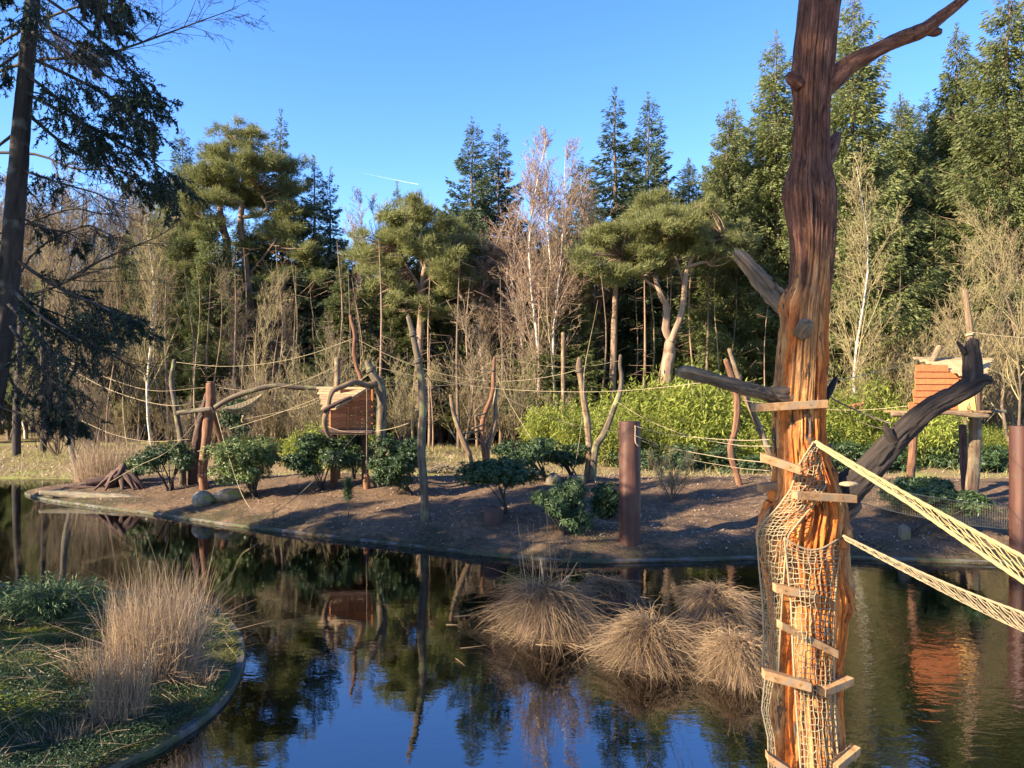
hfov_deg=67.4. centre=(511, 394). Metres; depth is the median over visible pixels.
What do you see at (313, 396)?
bare shrub
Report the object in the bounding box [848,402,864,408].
brown monkey
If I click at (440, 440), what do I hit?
bare shrub
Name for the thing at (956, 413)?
log
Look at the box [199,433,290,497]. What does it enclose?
rhododendron bush
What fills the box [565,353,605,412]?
spruce tree
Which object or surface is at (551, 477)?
rock
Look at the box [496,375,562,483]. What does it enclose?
rope
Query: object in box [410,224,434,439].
spruce tree
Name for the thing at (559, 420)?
rope
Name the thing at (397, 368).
spruce tree
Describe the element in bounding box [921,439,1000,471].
evergreen bush
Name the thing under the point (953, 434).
bamboo clump
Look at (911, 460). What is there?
post
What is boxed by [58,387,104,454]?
bare shrub
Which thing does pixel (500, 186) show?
spruce tree
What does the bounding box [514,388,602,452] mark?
bamboo clump
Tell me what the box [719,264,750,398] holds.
conifer stem
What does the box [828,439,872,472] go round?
evergreen bush
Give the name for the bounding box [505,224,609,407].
birch tree
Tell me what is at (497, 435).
spruce tree
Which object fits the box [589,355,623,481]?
post
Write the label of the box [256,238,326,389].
spruce tree
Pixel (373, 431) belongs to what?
rope
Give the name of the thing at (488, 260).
birch tree
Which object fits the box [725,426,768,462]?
bamboo clump
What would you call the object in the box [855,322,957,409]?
bare shrub
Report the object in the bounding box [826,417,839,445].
bamboo clump
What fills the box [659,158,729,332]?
spruce tree
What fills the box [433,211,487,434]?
spruce tree
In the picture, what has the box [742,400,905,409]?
rope
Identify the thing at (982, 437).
bamboo clump
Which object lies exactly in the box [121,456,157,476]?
rhododendron bush
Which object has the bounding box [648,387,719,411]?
bamboo clump
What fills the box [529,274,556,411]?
conifer stem
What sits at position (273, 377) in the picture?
conifer stem
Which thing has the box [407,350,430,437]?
conifer stem
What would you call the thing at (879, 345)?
bare shrub
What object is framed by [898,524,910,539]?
tree stump
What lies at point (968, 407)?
squirrel monkey
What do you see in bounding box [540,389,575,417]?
bare shrub
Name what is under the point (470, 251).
spruce tree
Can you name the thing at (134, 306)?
bare tree
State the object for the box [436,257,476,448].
conifer stem
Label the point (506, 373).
conifer stem
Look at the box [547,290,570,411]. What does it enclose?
conifer stem
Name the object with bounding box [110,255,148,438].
spruce tree
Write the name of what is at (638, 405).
bamboo clump
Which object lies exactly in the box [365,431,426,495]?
rhododendron bush
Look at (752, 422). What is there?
bamboo clump
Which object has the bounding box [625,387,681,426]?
bamboo clump
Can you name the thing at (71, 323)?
spruce tree
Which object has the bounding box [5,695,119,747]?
grass clump
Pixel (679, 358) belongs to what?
spruce tree
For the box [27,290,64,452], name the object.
conifer stem
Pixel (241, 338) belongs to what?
bare tree
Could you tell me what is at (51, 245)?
bare tree
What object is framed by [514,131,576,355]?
birch tree
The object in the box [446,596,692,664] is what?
floating reeds
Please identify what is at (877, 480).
net bridge
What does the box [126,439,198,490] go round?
rhododendron bush
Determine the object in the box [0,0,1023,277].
sky
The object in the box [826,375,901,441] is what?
bamboo clump
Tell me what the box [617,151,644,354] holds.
spruce tree
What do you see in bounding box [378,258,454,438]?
spruce tree
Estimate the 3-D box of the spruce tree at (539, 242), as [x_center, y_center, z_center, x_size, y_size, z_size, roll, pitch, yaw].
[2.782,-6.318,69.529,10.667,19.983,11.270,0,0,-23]
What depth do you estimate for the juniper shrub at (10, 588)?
12.88 m
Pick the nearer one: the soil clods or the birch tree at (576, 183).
the soil clods
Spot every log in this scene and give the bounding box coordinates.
[39,490,139,497]
[63,485,95,488]
[85,476,105,485]
[176,406,212,415]
[322,396,351,412]
[890,410,989,418]
[929,345,941,361]
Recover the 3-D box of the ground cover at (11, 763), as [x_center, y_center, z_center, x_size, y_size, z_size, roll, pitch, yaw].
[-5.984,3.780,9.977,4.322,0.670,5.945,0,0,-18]
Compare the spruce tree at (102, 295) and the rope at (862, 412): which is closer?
the rope at (862, 412)
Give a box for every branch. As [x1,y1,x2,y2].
[213,383,353,409]
[322,379,377,438]
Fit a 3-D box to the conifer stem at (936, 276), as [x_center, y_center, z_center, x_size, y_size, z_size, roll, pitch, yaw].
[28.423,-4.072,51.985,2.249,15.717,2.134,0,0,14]
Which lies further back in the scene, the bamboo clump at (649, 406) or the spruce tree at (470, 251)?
the spruce tree at (470, 251)
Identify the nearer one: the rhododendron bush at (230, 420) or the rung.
the rung
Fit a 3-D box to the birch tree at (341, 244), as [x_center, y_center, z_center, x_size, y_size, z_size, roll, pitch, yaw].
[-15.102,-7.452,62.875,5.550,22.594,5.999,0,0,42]
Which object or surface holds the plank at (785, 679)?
attached to the dead tree at (817, 76)
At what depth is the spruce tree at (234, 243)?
68.15 m
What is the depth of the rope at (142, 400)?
29.72 m
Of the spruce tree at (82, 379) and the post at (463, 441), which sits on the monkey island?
the post at (463, 441)
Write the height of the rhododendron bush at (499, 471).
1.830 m
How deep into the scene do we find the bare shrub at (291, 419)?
48.56 m
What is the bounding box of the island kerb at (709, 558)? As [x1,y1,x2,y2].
[25,491,1023,564]
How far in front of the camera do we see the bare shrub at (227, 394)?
44.67 m
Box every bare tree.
[0,0,274,301]
[0,184,97,285]
[0,188,39,440]
[0,193,77,425]
[0,247,37,434]
[13,209,105,441]
[17,158,88,423]
[22,171,90,449]
[22,171,93,438]
[22,186,108,320]
[36,182,116,308]
[43,149,134,428]
[57,186,150,309]
[60,233,120,446]
[71,225,154,443]
[87,225,137,441]
[90,187,162,430]
[91,162,153,434]
[104,168,164,431]
[104,169,199,434]
[118,189,191,442]
[123,205,212,438]
[211,247,260,432]
[228,264,295,438]
[245,256,289,434]
[265,270,309,443]
[298,313,330,365]
[303,271,337,362]
[317,309,350,383]
[366,307,411,399]
[430,289,490,442]
[461,282,506,441]
[506,292,537,437]
[902,282,998,425]
[926,230,1023,433]
[945,194,1023,445]
[976,198,1023,432]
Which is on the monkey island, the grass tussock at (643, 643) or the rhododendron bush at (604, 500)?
the rhododendron bush at (604, 500)
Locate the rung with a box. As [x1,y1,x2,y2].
[463,429,483,434]
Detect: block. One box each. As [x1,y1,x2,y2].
[363,473,370,489]
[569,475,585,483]
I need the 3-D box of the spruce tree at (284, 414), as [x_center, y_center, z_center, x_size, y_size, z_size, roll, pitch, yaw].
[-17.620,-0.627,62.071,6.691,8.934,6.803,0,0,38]
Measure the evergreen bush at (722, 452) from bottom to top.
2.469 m
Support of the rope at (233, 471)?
attached to the monkey island
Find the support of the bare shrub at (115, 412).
on the ground at (939, 473)
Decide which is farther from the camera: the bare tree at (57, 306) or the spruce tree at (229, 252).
the spruce tree at (229, 252)
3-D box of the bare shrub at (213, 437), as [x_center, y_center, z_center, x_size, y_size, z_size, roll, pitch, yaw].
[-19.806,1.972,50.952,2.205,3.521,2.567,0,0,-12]
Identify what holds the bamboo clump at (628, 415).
on the ground at (939, 473)
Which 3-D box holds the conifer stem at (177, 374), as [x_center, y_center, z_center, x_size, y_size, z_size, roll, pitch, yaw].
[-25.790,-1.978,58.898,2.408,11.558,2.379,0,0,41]
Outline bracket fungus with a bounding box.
[839,481,858,486]
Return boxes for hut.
[316,387,375,486]
[884,357,1007,412]
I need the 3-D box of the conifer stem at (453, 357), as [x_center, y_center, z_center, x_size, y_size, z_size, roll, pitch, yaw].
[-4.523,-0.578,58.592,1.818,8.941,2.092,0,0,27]
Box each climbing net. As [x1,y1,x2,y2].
[756,441,832,675]
[783,537,841,767]
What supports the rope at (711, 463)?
attached to the dead tree at (817, 76)
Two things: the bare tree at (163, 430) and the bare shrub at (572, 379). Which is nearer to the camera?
the bare shrub at (572, 379)
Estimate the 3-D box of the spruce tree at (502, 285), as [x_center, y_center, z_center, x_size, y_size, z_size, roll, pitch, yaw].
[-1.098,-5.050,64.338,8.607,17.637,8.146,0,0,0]
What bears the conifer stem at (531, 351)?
on the ground at (939, 473)
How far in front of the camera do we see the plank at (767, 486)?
7.38 m
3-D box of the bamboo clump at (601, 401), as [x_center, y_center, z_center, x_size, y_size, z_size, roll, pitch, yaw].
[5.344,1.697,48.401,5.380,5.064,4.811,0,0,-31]
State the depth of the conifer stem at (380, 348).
53.74 m
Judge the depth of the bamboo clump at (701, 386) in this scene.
47.78 m
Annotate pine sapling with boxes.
[341,476,353,517]
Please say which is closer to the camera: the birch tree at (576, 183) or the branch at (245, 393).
the branch at (245, 393)
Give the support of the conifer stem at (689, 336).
on the ground at (939, 473)
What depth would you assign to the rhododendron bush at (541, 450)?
26.77 m
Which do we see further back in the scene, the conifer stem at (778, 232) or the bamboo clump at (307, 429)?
the conifer stem at (778, 232)
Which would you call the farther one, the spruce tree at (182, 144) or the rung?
the spruce tree at (182, 144)
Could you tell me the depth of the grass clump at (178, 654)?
10.63 m
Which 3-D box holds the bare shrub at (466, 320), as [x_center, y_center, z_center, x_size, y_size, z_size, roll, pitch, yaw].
[-1.930,-1.395,46.871,5.419,10.126,5.864,0,0,-17]
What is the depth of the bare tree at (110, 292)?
60.46 m
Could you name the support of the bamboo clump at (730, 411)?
on the ground at (939, 473)
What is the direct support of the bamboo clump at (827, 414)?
on the ground at (939, 473)
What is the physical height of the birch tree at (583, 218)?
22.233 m
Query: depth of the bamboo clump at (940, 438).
40.81 m
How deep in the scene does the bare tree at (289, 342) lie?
58.35 m
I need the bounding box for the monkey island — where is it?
[25,473,1022,564]
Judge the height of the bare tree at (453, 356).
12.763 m
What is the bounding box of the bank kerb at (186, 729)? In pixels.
[5,584,245,767]
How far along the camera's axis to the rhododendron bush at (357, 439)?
29.23 m
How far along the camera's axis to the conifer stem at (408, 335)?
57.36 m
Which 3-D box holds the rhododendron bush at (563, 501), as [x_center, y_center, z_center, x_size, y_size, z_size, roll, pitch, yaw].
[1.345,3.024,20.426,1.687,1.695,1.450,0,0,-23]
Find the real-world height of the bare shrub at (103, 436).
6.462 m
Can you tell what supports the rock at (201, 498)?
on the monkey island
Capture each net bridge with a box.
[814,440,1023,583]
[842,535,1023,631]
[861,486,1008,529]
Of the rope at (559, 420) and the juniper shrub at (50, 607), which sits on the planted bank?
the juniper shrub at (50, 607)
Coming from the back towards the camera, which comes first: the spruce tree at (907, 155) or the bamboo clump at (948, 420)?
the spruce tree at (907, 155)
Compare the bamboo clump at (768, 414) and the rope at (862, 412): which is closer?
the rope at (862, 412)
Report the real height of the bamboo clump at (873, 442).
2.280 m
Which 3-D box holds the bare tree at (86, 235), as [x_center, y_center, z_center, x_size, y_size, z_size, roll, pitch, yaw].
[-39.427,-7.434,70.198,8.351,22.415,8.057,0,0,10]
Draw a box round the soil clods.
[119,476,1008,551]
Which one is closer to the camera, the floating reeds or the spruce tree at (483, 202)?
the floating reeds
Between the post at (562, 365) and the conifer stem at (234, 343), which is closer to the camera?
the post at (562, 365)
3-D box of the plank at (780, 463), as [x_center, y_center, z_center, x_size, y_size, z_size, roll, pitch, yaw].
[2.443,0.630,6.997,0.344,0.190,0.107,0,0,17]
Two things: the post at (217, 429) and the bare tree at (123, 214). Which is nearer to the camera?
the post at (217, 429)
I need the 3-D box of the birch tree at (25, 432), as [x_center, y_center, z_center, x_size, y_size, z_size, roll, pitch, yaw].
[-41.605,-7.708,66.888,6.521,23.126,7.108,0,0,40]
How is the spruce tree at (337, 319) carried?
on the ground at (939, 473)
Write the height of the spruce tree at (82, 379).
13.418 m
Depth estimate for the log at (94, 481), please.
31.15 m
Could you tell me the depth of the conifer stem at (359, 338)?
51.49 m
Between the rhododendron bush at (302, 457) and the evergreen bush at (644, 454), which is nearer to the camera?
the rhododendron bush at (302, 457)
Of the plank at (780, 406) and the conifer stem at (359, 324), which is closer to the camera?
the plank at (780, 406)
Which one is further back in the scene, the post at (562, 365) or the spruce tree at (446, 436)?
the spruce tree at (446, 436)
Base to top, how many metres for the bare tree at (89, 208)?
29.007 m
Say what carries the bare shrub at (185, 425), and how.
on the ground at (939, 473)
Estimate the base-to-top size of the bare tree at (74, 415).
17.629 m
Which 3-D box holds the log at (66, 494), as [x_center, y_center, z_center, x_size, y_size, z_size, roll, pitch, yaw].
[-15.934,3.930,29.444,5.162,0.348,0.488,0,0,16]
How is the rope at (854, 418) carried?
attached to the dead tree at (817, 76)
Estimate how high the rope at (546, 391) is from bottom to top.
0.954 m
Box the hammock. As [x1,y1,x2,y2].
[223,394,262,413]
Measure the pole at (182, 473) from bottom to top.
5.343 m
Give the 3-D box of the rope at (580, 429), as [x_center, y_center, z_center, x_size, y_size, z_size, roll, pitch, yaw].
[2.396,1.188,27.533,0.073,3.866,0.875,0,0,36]
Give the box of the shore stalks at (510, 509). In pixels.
[36,470,1008,555]
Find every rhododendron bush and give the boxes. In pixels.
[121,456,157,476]
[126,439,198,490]
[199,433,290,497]
[216,397,258,442]
[276,431,365,490]
[338,434,373,478]
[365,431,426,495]
[450,455,549,514]
[491,436,562,480]
[529,477,599,536]
[543,441,589,475]
[588,480,618,517]
[877,474,957,512]
[911,485,1003,537]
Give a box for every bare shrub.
[11,365,73,456]
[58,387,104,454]
[65,371,113,453]
[72,362,119,441]
[95,384,142,445]
[106,344,178,443]
[112,383,141,440]
[143,391,200,442]
[163,398,201,448]
[196,402,224,445]
[215,371,269,443]
[223,374,282,438]
[234,368,317,451]
[250,344,320,441]
[271,388,317,438]
[272,329,375,431]
[289,368,351,427]
[368,350,439,447]
[370,336,432,440]
[426,373,453,443]
[428,350,493,447]
[436,293,517,452]
[456,372,508,448]
[477,354,542,442]
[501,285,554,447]
[507,366,556,435]
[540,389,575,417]
[642,445,702,500]
[827,344,878,418]
[829,297,931,403]
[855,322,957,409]
[873,342,937,402]
[881,331,994,418]
[916,338,991,427]
[919,320,1017,431]
[931,300,1023,434]
[981,357,1023,435]
[986,367,1023,425]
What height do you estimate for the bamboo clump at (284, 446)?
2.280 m
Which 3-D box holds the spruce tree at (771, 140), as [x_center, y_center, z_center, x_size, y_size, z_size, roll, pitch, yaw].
[20.529,-11.907,58.819,13.731,31.358,12.997,0,0,33]
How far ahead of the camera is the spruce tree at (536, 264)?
65.89 m
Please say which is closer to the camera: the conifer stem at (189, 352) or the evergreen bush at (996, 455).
the evergreen bush at (996, 455)
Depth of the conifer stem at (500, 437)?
55.04 m
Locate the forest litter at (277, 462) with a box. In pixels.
[0,441,1008,477]
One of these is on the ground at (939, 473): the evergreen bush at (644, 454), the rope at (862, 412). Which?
the evergreen bush at (644, 454)
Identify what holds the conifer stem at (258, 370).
on the ground at (939, 473)
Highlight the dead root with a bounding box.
[94,463,145,490]
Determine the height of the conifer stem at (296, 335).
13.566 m
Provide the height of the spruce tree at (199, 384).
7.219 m
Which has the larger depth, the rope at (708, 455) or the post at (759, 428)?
the post at (759, 428)
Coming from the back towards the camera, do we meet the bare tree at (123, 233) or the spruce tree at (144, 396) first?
the bare tree at (123, 233)
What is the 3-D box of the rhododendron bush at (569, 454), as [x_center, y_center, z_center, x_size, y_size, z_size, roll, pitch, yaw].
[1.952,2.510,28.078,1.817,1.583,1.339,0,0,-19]
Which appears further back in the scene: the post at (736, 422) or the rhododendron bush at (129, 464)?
the rhododendron bush at (129, 464)
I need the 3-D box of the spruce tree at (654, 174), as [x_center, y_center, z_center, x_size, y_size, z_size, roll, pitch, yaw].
[10.591,-10.378,61.821,9.412,28.300,9.316,0,0,-17]
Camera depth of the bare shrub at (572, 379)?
54.46 m
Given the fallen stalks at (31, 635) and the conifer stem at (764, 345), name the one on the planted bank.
the fallen stalks at (31, 635)
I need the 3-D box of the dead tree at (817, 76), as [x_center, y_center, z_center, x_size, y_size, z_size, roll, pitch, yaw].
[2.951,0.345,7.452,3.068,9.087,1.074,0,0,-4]
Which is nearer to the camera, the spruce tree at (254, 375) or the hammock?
the hammock
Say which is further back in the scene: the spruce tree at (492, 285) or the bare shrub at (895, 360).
the spruce tree at (492, 285)
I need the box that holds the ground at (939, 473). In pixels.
[0,404,1016,478]
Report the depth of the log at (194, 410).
29.14 m
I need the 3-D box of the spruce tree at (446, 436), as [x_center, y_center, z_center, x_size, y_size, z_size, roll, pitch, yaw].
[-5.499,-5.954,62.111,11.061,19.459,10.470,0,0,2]
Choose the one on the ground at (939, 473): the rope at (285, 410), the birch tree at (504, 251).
the birch tree at (504, 251)
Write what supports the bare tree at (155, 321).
on the ground at (939, 473)
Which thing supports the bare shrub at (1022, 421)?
on the ground at (939, 473)
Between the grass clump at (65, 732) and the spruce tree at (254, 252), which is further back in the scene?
the spruce tree at (254, 252)
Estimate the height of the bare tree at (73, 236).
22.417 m
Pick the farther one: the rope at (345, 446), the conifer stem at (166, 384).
the conifer stem at (166, 384)
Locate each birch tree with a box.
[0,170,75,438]
[36,190,83,249]
[64,194,115,279]
[94,189,135,426]
[118,182,162,433]
[125,199,184,446]
[338,186,379,339]
[366,192,388,329]
[436,212,525,440]
[468,199,546,442]
[488,126,565,398]
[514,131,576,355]
[527,137,600,409]
[564,158,626,365]
[830,141,911,398]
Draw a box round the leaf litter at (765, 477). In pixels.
[38,472,1009,553]
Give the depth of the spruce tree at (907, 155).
61.43 m
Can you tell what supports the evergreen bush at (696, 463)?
on the ground at (939, 473)
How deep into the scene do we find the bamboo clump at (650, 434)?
42.27 m
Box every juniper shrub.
[0,570,121,630]
[0,579,38,620]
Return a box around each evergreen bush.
[601,447,659,469]
[655,442,710,470]
[703,441,768,473]
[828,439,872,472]
[889,438,935,471]
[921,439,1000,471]
[981,444,1008,472]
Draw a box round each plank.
[751,400,827,411]
[757,481,777,491]
[760,452,800,474]
[761,667,811,691]
[765,749,790,767]
[772,582,816,600]
[777,619,838,658]
[791,491,856,502]
[817,675,853,696]
[830,744,860,767]
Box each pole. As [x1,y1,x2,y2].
[169,359,185,485]
[349,315,366,435]
[406,315,428,521]
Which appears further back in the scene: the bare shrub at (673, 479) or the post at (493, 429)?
the post at (493, 429)
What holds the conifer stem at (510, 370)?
on the ground at (939, 473)
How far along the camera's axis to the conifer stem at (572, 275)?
57.47 m
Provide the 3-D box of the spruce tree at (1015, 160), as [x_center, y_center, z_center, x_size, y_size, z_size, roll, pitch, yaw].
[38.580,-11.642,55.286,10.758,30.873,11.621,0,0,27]
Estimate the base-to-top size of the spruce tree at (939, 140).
31.513 m
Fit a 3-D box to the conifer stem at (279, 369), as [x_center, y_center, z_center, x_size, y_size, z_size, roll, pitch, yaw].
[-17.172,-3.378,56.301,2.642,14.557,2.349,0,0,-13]
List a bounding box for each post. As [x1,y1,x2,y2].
[187,392,205,484]
[198,381,216,489]
[213,413,228,480]
[334,357,339,478]
[364,360,386,487]
[449,394,472,481]
[480,357,495,459]
[486,386,498,458]
[561,332,565,420]
[575,357,591,480]
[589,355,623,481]
[723,359,741,485]
[727,348,772,468]
[906,435,917,478]
[958,424,967,489]
[962,289,981,492]
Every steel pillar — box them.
[619,421,640,546]
[1009,426,1023,559]
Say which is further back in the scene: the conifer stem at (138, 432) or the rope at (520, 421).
the conifer stem at (138, 432)
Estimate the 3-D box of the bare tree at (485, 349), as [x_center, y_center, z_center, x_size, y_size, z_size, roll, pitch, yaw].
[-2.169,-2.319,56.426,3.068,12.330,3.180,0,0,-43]
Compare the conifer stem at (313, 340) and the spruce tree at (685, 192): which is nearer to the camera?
the conifer stem at (313, 340)
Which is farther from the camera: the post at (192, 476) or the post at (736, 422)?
the post at (192, 476)
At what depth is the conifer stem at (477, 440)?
54.38 m
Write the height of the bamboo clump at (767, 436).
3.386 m
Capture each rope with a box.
[69,368,203,405]
[71,362,204,390]
[83,421,189,441]
[112,418,199,480]
[177,339,350,366]
[216,413,260,520]
[217,367,333,390]
[230,375,367,428]
[263,361,412,520]
[330,420,416,431]
[357,339,486,380]
[366,389,366,473]
[377,367,697,391]
[382,372,489,385]
[417,338,491,370]
[424,370,533,484]
[495,371,572,381]
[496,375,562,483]
[498,393,615,431]
[573,388,583,474]
[616,401,774,446]
[636,426,774,440]
[637,436,762,462]
[641,440,771,470]
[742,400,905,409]
[828,342,965,381]
[830,399,882,428]
[831,398,891,424]
[974,332,1022,337]
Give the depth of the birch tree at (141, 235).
70.51 m
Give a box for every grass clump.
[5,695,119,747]
[20,532,258,691]
[25,626,179,741]
[47,630,134,687]
[48,418,172,482]
[176,653,234,691]
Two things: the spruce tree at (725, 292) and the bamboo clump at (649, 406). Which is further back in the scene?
the spruce tree at (725, 292)
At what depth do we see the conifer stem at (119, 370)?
63.84 m
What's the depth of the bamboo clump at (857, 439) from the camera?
41.73 m
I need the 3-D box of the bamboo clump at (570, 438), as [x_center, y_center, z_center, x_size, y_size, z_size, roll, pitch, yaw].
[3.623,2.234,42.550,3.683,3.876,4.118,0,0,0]
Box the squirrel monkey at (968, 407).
[966,402,971,410]
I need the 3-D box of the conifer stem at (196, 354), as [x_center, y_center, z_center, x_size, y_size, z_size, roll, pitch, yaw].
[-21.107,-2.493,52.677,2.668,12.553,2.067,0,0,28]
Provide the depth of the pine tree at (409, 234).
55.90 m
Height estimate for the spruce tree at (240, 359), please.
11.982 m
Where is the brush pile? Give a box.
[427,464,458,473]
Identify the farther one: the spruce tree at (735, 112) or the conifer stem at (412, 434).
the spruce tree at (735, 112)
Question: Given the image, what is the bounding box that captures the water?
[0,479,1023,767]
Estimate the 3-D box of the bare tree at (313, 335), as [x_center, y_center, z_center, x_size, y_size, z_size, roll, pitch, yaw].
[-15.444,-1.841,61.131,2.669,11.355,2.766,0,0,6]
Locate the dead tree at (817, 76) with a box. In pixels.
[676,0,992,767]
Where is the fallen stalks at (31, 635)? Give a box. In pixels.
[0,573,271,767]
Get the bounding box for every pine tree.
[140,112,330,440]
[336,188,489,432]
[559,185,763,396]
[565,223,651,403]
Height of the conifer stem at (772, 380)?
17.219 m
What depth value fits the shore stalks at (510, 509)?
22.94 m
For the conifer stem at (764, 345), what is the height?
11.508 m
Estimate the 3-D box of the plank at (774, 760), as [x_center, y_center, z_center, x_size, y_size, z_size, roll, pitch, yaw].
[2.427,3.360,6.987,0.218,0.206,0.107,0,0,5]
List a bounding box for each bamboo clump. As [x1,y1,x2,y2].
[276,431,316,465]
[287,421,328,464]
[297,415,375,469]
[341,428,394,466]
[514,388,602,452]
[516,403,565,443]
[517,402,567,442]
[544,400,606,460]
[555,383,629,422]
[578,405,644,466]
[586,364,679,416]
[599,406,641,453]
[600,380,671,432]
[606,432,649,452]
[607,397,655,448]
[615,376,696,439]
[623,361,721,404]
[624,400,690,463]
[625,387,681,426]
[641,355,765,461]
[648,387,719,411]
[653,410,708,461]
[657,388,749,465]
[659,358,762,414]
[703,422,743,465]
[708,390,770,431]
[712,391,763,419]
[723,386,843,434]
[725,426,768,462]
[727,409,771,453]
[740,416,771,467]
[768,411,842,445]
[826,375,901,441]
[826,390,873,426]
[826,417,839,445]
[827,354,914,413]
[827,416,871,461]
[854,425,882,449]
[861,398,924,436]
[877,400,968,466]
[882,394,962,435]
[922,415,967,462]
[954,421,1008,448]
[955,428,995,449]
[968,429,1008,451]
[988,420,1013,444]
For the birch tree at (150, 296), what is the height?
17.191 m
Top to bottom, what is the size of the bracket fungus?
0.050 m
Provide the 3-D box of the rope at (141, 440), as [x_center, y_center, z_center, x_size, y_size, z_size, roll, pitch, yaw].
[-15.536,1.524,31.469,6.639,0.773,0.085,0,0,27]
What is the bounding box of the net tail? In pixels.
[761,680,776,767]
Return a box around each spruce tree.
[0,0,214,461]
[0,346,24,430]
[5,265,79,419]
[6,274,32,438]
[52,279,85,414]
[55,277,115,425]
[56,247,78,420]
[66,264,123,427]
[93,262,133,433]
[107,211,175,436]
[109,311,237,439]
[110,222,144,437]
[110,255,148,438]
[122,215,221,434]
[151,129,211,427]
[152,205,257,443]
[171,349,240,441]
[181,315,270,399]
[202,232,263,439]
[215,216,267,313]
[234,220,261,311]
[238,330,280,438]
[240,107,309,425]
[242,238,305,439]
[244,239,259,433]
[254,332,308,438]
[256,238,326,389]
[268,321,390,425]
[271,155,346,428]
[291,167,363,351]
[304,252,367,427]
[307,249,342,317]
[337,232,354,282]
[337,247,387,367]
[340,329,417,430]
[352,260,390,379]
[366,302,427,440]
[374,245,443,439]
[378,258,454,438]
[383,181,414,287]
[399,203,495,440]
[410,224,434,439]
[414,263,469,439]
[426,334,508,428]
[431,117,514,437]
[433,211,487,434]
[442,199,502,434]
[453,360,511,440]
[464,228,514,383]
[475,124,535,334]
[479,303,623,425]
[479,324,531,441]
[489,228,525,439]
[504,214,550,332]
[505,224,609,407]
[510,209,530,308]
[526,237,550,327]
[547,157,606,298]
[561,216,608,407]
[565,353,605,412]
[572,85,671,345]
[579,199,611,388]
[593,91,696,397]
[593,318,648,409]
[616,333,674,397]
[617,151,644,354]
[623,188,677,352]
[650,336,695,399]
[657,159,723,381]
[659,100,777,397]
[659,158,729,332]
[682,28,854,380]
[683,343,722,402]
[699,99,758,299]
[721,344,774,402]
[745,154,788,283]
[747,0,965,391]
[838,322,901,399]
[867,92,951,352]
[877,99,950,210]
[880,22,1020,356]
[896,91,946,286]
[901,0,1023,425]
[976,72,1023,370]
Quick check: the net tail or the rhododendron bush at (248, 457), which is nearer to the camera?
the net tail
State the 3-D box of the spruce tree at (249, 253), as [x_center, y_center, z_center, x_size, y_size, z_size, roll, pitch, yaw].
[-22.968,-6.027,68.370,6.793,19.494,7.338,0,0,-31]
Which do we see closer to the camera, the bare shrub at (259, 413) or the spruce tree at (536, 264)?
the bare shrub at (259, 413)
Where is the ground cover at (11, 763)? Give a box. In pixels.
[0,618,234,767]
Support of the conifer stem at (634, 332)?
on the ground at (939, 473)
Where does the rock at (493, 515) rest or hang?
on the monkey island
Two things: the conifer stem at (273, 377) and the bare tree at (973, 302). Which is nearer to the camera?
the bare tree at (973, 302)
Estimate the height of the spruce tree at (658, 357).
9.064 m
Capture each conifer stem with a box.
[5,287,35,456]
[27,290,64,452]
[98,273,132,448]
[113,280,125,438]
[122,336,143,447]
[131,346,155,443]
[151,282,176,441]
[157,270,185,443]
[167,267,205,443]
[171,296,182,439]
[178,265,215,423]
[189,278,222,389]
[198,296,232,397]
[225,335,260,436]
[226,274,251,408]
[237,247,262,436]
[250,318,279,439]
[259,332,281,436]
[263,247,292,442]
[277,259,308,439]
[280,267,315,434]
[308,318,318,377]
[310,286,328,385]
[317,245,344,391]
[331,270,365,415]
[341,287,360,415]
[350,279,366,373]
[362,246,391,394]
[398,257,420,433]
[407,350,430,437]
[416,333,448,449]
[419,258,441,447]
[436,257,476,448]
[443,335,461,404]
[465,276,491,447]
[490,276,511,444]
[495,324,514,439]
[498,323,533,440]
[520,278,543,408]
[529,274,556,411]
[537,264,567,406]
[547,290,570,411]
[563,232,583,339]
[566,300,597,404]
[588,254,619,406]
[619,282,640,392]
[629,242,671,382]
[629,272,660,391]
[633,271,662,385]
[647,271,661,391]
[665,263,683,349]
[677,252,705,383]
[690,265,716,370]
[700,282,727,393]
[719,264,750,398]
[746,291,768,385]
[754,221,767,383]
[763,199,784,381]
[766,216,787,385]
[827,291,852,384]
[876,225,909,389]
[925,225,936,335]
[931,282,955,335]
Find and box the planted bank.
[0,585,239,767]
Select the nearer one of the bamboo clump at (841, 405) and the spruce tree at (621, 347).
the bamboo clump at (841, 405)
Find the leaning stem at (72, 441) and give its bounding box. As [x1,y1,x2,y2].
[57,356,78,479]
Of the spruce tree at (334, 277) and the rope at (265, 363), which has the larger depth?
the spruce tree at (334, 277)
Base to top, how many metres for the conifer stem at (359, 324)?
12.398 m
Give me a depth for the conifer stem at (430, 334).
51.43 m
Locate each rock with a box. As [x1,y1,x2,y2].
[191,490,214,506]
[213,488,245,501]
[484,505,503,526]
[546,472,560,484]
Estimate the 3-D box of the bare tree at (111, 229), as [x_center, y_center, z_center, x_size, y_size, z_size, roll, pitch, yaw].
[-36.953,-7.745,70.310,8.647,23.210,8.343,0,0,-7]
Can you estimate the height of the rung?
0.196 m
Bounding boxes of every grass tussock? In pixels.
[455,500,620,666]
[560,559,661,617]
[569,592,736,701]
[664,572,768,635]
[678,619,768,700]
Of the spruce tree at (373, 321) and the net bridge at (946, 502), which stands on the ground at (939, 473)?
the spruce tree at (373, 321)
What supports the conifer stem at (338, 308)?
on the ground at (939, 473)

